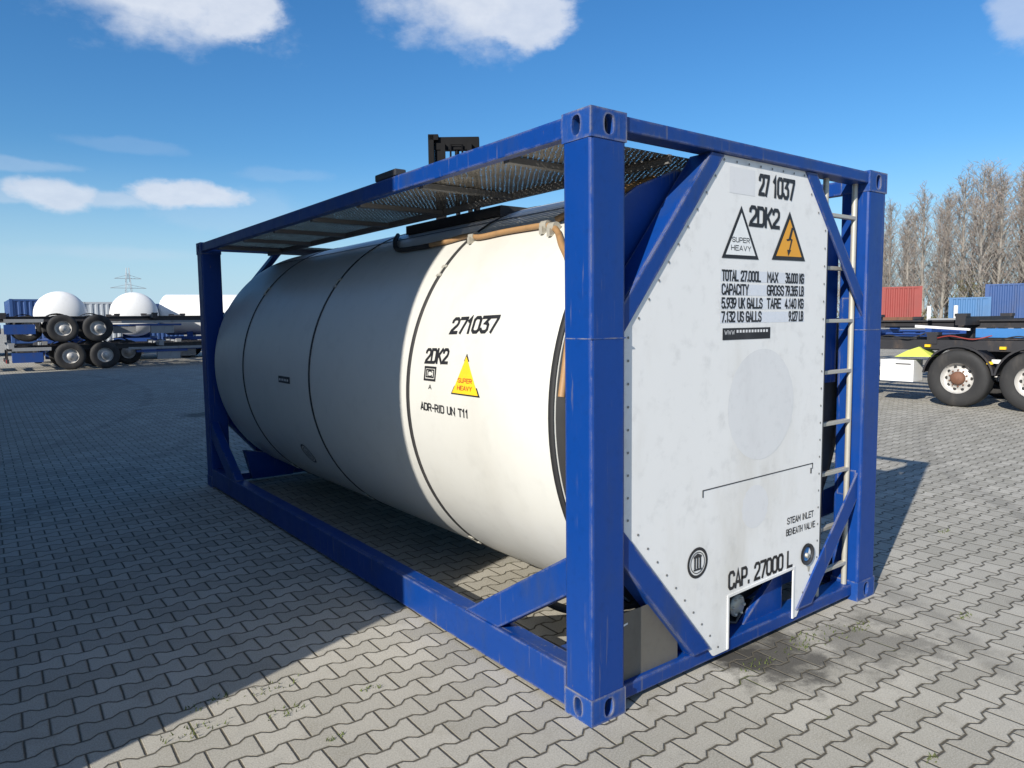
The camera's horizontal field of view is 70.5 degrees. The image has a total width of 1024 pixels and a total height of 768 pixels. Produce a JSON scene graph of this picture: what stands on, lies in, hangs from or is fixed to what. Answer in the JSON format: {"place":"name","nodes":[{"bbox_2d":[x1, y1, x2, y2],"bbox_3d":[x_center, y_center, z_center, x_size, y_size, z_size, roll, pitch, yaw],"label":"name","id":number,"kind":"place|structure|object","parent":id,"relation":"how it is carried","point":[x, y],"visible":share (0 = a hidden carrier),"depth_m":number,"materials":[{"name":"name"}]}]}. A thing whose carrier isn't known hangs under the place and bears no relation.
{"place":"outdoors","nodes":[
{"label":"outdoors","id":0,"kind":"place"},
{"bbox_2d":[0,317,1023,767],"bbox_3d":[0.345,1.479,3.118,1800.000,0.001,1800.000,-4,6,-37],"label":"paved yard ground","id":1,"kind":"structure","parent":0,"point":[152,583],"depth_m":4.11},
{"bbox_2d":[4,299,48,355],"bbox_3d":[-29.924,-3.520,45.204,2.440,3.350,6.060,-4,6,-37],"label":"shipping container","id":2,"kind":"object","parent":1,"relation":"on","point":[13,307],"visible":0.36,"depth_m":42.52,"materials":[{"name":"blue metal"}]},
{"bbox_2d":[33,291,87,362],"bbox_3d":[-22.785,-2.893,36.888,2.460,3.380,7.840,-4,6,-30],"label":"tank trailer","id":3,"kind":"object","parent":1,"relation":"on","point":[65,303],"visible":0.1,"depth_m":33.55,"materials":[{"name":"grey paint"}]},
{"bbox_2d":[3,339,201,369],"bbox_3d":[-15.049,-1.491,32.408,12.550,1.185,2.570,-4,6,-37],"label":"container trailer","id":4,"kind":"object","parent":1,"relation":"on","point":[71,355],"visible":0.94,"depth_m":29.57,"materials":[{"name":"paint"}]},
{"bbox_2d":[0,312,223,341],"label":"container trailer","id":5,"kind":"object","parent":4,"relation":"on","point":[67,328],"visible":0.96,"depth_m":29.40,"materials":[{"name":"paint"}]},
{"bbox_2d":[83,302,143,353],"bbox_3d":[-24.322,-3.410,44.340,3.200,3.150,2.440,-3,6,-28],"label":"shipping container","id":6,"kind":"object","parent":1,"relation":"on","point":[101,308],"visible":0.13,"depth_m":42.91,"materials":[{"name":"metal"}]},
{"bbox_2d":[37,337,201,363],"bbox_3d":[-15.649,-1.739,35.333,12.550,1.185,2.570,-4,6,-37],"label":"container trailer","id":7,"kind":"object","parent":1,"relation":"on","point":[128,356],"visible":0.27,"depth_m":32.78,"materials":[{"name":"paint"}]},
{"bbox_2d":[0,313,196,341],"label":"container trailer","id":8,"kind":"object","parent":7,"relation":"on","point":[122,328],"visible":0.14,"depth_m":31.89,"materials":[{"name":"paint"}]},
{"bbox_2d":[111,268,145,292],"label":"power pylon","id":9,"kind":"object","parent":1,"relation":"on","point":[126,282],"visible":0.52,"depth_m":268.94,"materials":[{"name":"grey metal"}]},
{"bbox_2d":[109,292,162,349],"bbox_3d":[-20.101,-3.097,38.869,2.460,3.380,7.840,-3,6,-26],"label":"tank trailer","id":10,"kind":"object","parent":1,"relation":"on","point":[132,304],"visible":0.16,"depth_m":35.49,"materials":[{"name":"grey paint"}]},
{"bbox_2d":[150,304,183,340],"bbox_3d":[-26.081,-3.897,49.872,6.060,3.200,2.440,-4,6,-33],"label":"shipping container","id":11,"kind":"object","parent":1,"relation":"on","point":[160,335],"visible":0.01,"depth_m":49.80,"materials":[{"name":"blue metal"}]},
{"bbox_2d":[158,295,236,357],"bbox_3d":[-15.158,-3.252,39.990,7.840,3.380,2.460,-2,5,-16],"label":"tank trailer","id":12,"kind":"object","parent":1,"relation":"on","point":[188,305],"visible":0.1,"depth_m":38.43,"materials":[{"name":"grey paint"}]},
{"bbox_2d":[428,134,479,219],"bbox_3d":[-1.181,-2.652,17.203,1.500,5.820,4.500,-1,5,0],"label":"lift truck","id":13,"kind":"object","parent":1,"relation":"on","point":[439,147],"visible":0.02,"depth_m":15.89,"materials":[{"name":"black metal"}]},
{"bbox_2d":[196,105,887,727],"bbox_3d":[-0.538,-0.099,6.138,2.455,2.640,6.064,-4,6,-37],"label":"tank container","id":14,"kind":"object","parent":1,"relation":"on","point":[608,389],"visible":1,"depth_m":3.80,"materials":[{"name":"metal"}]},
{"bbox_2d":[160,528,971,762],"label":"paving weeds","id":15,"kind":"object","parent":1,"relation":"on","point":[929,757],"visible":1,"depth_m":3.45,"materials":[{"name":"green plant"}]},
{"bbox_2d":[837,261,839,314],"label":"bare tree","id":16,"kind":"object","parent":1,"relation":"on","point":[838,289],"visible":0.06,"depth_m":63.22,"materials":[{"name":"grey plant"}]},
{"bbox_2d":[882,224,901,285],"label":"bare tree","id":17,"kind":"object","parent":1,"relation":"on","point":[884,256],"visible":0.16,"depth_m":61.33,"materials":[{"name":"grey plant"}]},
{"bbox_2d":[882,198,920,286],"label":"bare tree","id":18,"kind":"object","parent":1,"relation":"on","point":[890,239],"visible":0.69,"depth_m":59.21,"materials":[{"name":"grey plant"}]},
{"bbox_2d":[881,286,922,316],"bbox_3d":[27.770,-4.983,51.855,2.440,3.770,5.000,2,6,27],"label":"shipping container","id":19,"kind":"object","parent":1,"relation":"on","point":[902,301],"visible":0.58,"depth_m":49.59,"materials":[{"name":"red metal"}]},
{"bbox_2d":[883,202,929,294],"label":"bare tree","id":20,"kind":"object","parent":1,"relation":"on","point":[907,277],"visible":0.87,"depth_m":58.05,"materials":[{"name":"grey plant"}]},
{"bbox_2d":[890,221,926,286],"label":"bare tree","id":21,"kind":"object","parent":1,"relation":"on","point":[900,257],"visible":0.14,"depth_m":65.61,"materials":[{"name":"brown plant"}]},
{"bbox_2d":[837,271,984,319],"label":"undergrowth","id":22,"kind":"object","parent":1,"relation":"on","point":[923,312],"visible":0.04,"depth_m":54.81,"materials":[{"name":"brown plant"}]},
{"bbox_2d":[887,210,941,290],"bbox_3d":[35.977,-9.948,64.821,3.915,11.236,4.246,-2,5,-12],"label":"bare tree","id":23,"kind":"object","parent":1,"relation":"on","point":[913,237],"visible":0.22,"depth_m":64.28,"materials":[{"name":"brown plant"}]},
{"bbox_2d":[881,328,965,335],"bbox_3d":[11.403,-0.745,18.910,2.560,1.430,12.550,-4,6,-37],"label":"container trailer","id":24,"kind":"object","parent":1,"relation":"on","point":[893,331],"visible":0.06,"depth_m":19.48,"materials":[{"name":"paint"}]},
{"bbox_2d":[913,317,1023,319],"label":"container trailer","id":25,"kind":"object","parent":24,"relation":"on","point":[918,318],"visible":0.11,"depth_m":20.51,"materials":[{"name":"paint"}]},
{"bbox_2d":[896,180,956,319],"bbox_3d":[33.056,-9.931,57.655,4.997,12.510,4.058,3,6,36],"label":"bare tree","id":26,"kind":"object","parent":1,"relation":"on","point":[923,209],"visible":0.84,"depth_m":57.63,"materials":[{"name":"grey plant"}]},
{"bbox_2d":[899,328,959,332],"bbox_3d":[13.072,-1.147,23.304,2.560,1.430,12.550,-4,6,-37],"label":"container trailer","id":27,"kind":"object","parent":1,"relation":"on","point":[940,330],"visible":0.02,"depth_m":22.09,"materials":[{"name":"paint"}]},
{"bbox_2d":[914,184,966,317],"bbox_3d":[33.593,-9.567,56.655,3.875,11.946,4.772,0,5,4],"label":"bare tree","id":28,"kind":"object","parent":1,"relation":"on","point":[945,260],"visible":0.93,"depth_m":56.11,"materials":[{"name":"grey plant"}]},
{"bbox_2d":[924,203,961,317],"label":"bare tree","id":29,"kind":"object","parent":1,"relation":"on","point":[938,223],"visible":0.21,"depth_m":63.46,"materials":[{"name":"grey plant"}]},
{"bbox_2d":[924,193,973,317],"bbox_3d":[36.940,-10.088,61.662,4.760,12.043,4.356,-2,5,-18],"label":"bare tree","id":30,"kind":"object","parent":1,"relation":"on","point":[946,307],"visible":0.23,"depth_m":61.54,"materials":[{"name":"brown plant"}]},
{"bbox_2d":[880,332,1023,410],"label":"container trailer","id":31,"kind":"object","parent":1,"relation":"on","point":[963,371],"visible":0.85,"depth_m":13.93,"materials":[{"name":"paint"}]},
{"bbox_2d":[837,305,1023,337],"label":"container trailer","id":32,"kind":"object","parent":31,"relation":"on","point":[1004,325],"visible":0.5,"depth_m":14.36,"materials":[{"name":"paint"}]},
{"bbox_2d":[881,328,1023,329],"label":"container trailer","id":33,"kind":"object","parent":1,"relation":"on","point":[909,328],"depth_m":27.57,"materials":[{"name":"paint"}]},
{"bbox_2d":[926,162,995,301],"bbox_3d":[34.810,-10.148,55.648,5.293,13.251,4.298,-3,5,-20],"label":"bare tree","id":34,"kind":"object","parent":1,"relation":"on","point":[962,218],"visible":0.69,"depth_m":55.23,"materials":[{"name":"grey plant"}]},
{"bbox_2d":[947,193,990,297],"bbox_3d":[38.605,-10.047,60.364,4.590,12.148,4.233,1,5,19],"label":"bare tree","id":35,"kind":"object","parent":1,"relation":"on","point":[973,224],"visible":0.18,"depth_m":60.44,"materials":[{"name":"brown plant"}]},
{"bbox_2d":[948,297,990,317],"bbox_3d":[31.969,-4.546,50.775,2.440,2.990,3.000,2,6,31],"label":"shipping container","id":36,"kind":"object","parent":1,"relation":"on","point":[977,306],"visible":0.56,"depth_m":49.38,"materials":[{"name":"blue metal"}]},
{"bbox_2d":[938,158,1021,296],"bbox_3d":[34.847,-10.021,54.016,5.252,13.288,4.806,-2,5,-11],"label":"bare tree","id":37,"kind":"object","parent":1,"relation":"on","point":[980,251],"visible":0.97,"depth_m":53.57,"materials":[{"name":"grey plant"}]},
{"bbox_2d":[959,162,1018,296],"bbox_3d":[39.475,-11.051,60.100,5.787,14.169,5.010,1,5,23],"label":"bare tree","id":38,"kind":"object","parent":1,"relation":"on","point":[990,180],"visible":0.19,"depth_m":59.33,"materials":[{"name":"brown plant"}]},
{"bbox_2d":[964,165,1023,295],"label":"bare tree","id":39,"kind":"object","parent":1,"relation":"on","point":[999,266],"visible":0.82,"depth_m":53.30,"materials":[{"name":"grey plant"}]},
{"bbox_2d":[969,179,1023,289],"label":"bare tree","id":40,"kind":"object","parent":1,"relation":"on","point":[994,275],"visible":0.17,"depth_m":58.51,"materials":[{"name":"brown plant"}]},
{"bbox_2d":[985,283,1023,317],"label":"shipping container","id":41,"kind":"object","parent":1,"relation":"on","point":[1007,298],"visible":0.52,"depth_m":49.48,"materials":[{"name":"blue metal"}]},
{"bbox_2d":[990,168,1023,282],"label":"bare tree","id":42,"kind":"object","parent":1,"relation":"on","point":[1016,228],"visible":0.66,"depth_m":53.12,"materials":[{"name":"brown plant"}]},
{"bbox_2d":[991,161,1023,283],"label":"bare tree","id":43,"kind":"object","parent":1,"relation":"on","point":[1020,182],"visible":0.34,"depth_m":58.73,"materials":[{"name":"brown plant"}]},
{"bbox_2d":[1000,203,1023,282],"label":"bare tree","id":44,"kind":"object","parent":1,"relation":"on","point":[1022,264],"visible":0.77,"depth_m":52.86,"materials":[{"name":"brown plant"}]},
{"bbox_2d":[1007,178,1023,282],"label":"bare tree","id":45,"kind":"object","parent":1,"relation":"on","point":[1018,238],"visible":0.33,"depth_m":57.71,"materials":[{"name":"brown plant"}]},
{"bbox_2d":[0,0,1023,327],"label":"sky","id":46,"kind":"structure","parent":0,"point":[135,134],"materials":[{"name":"blue"}]}
]}

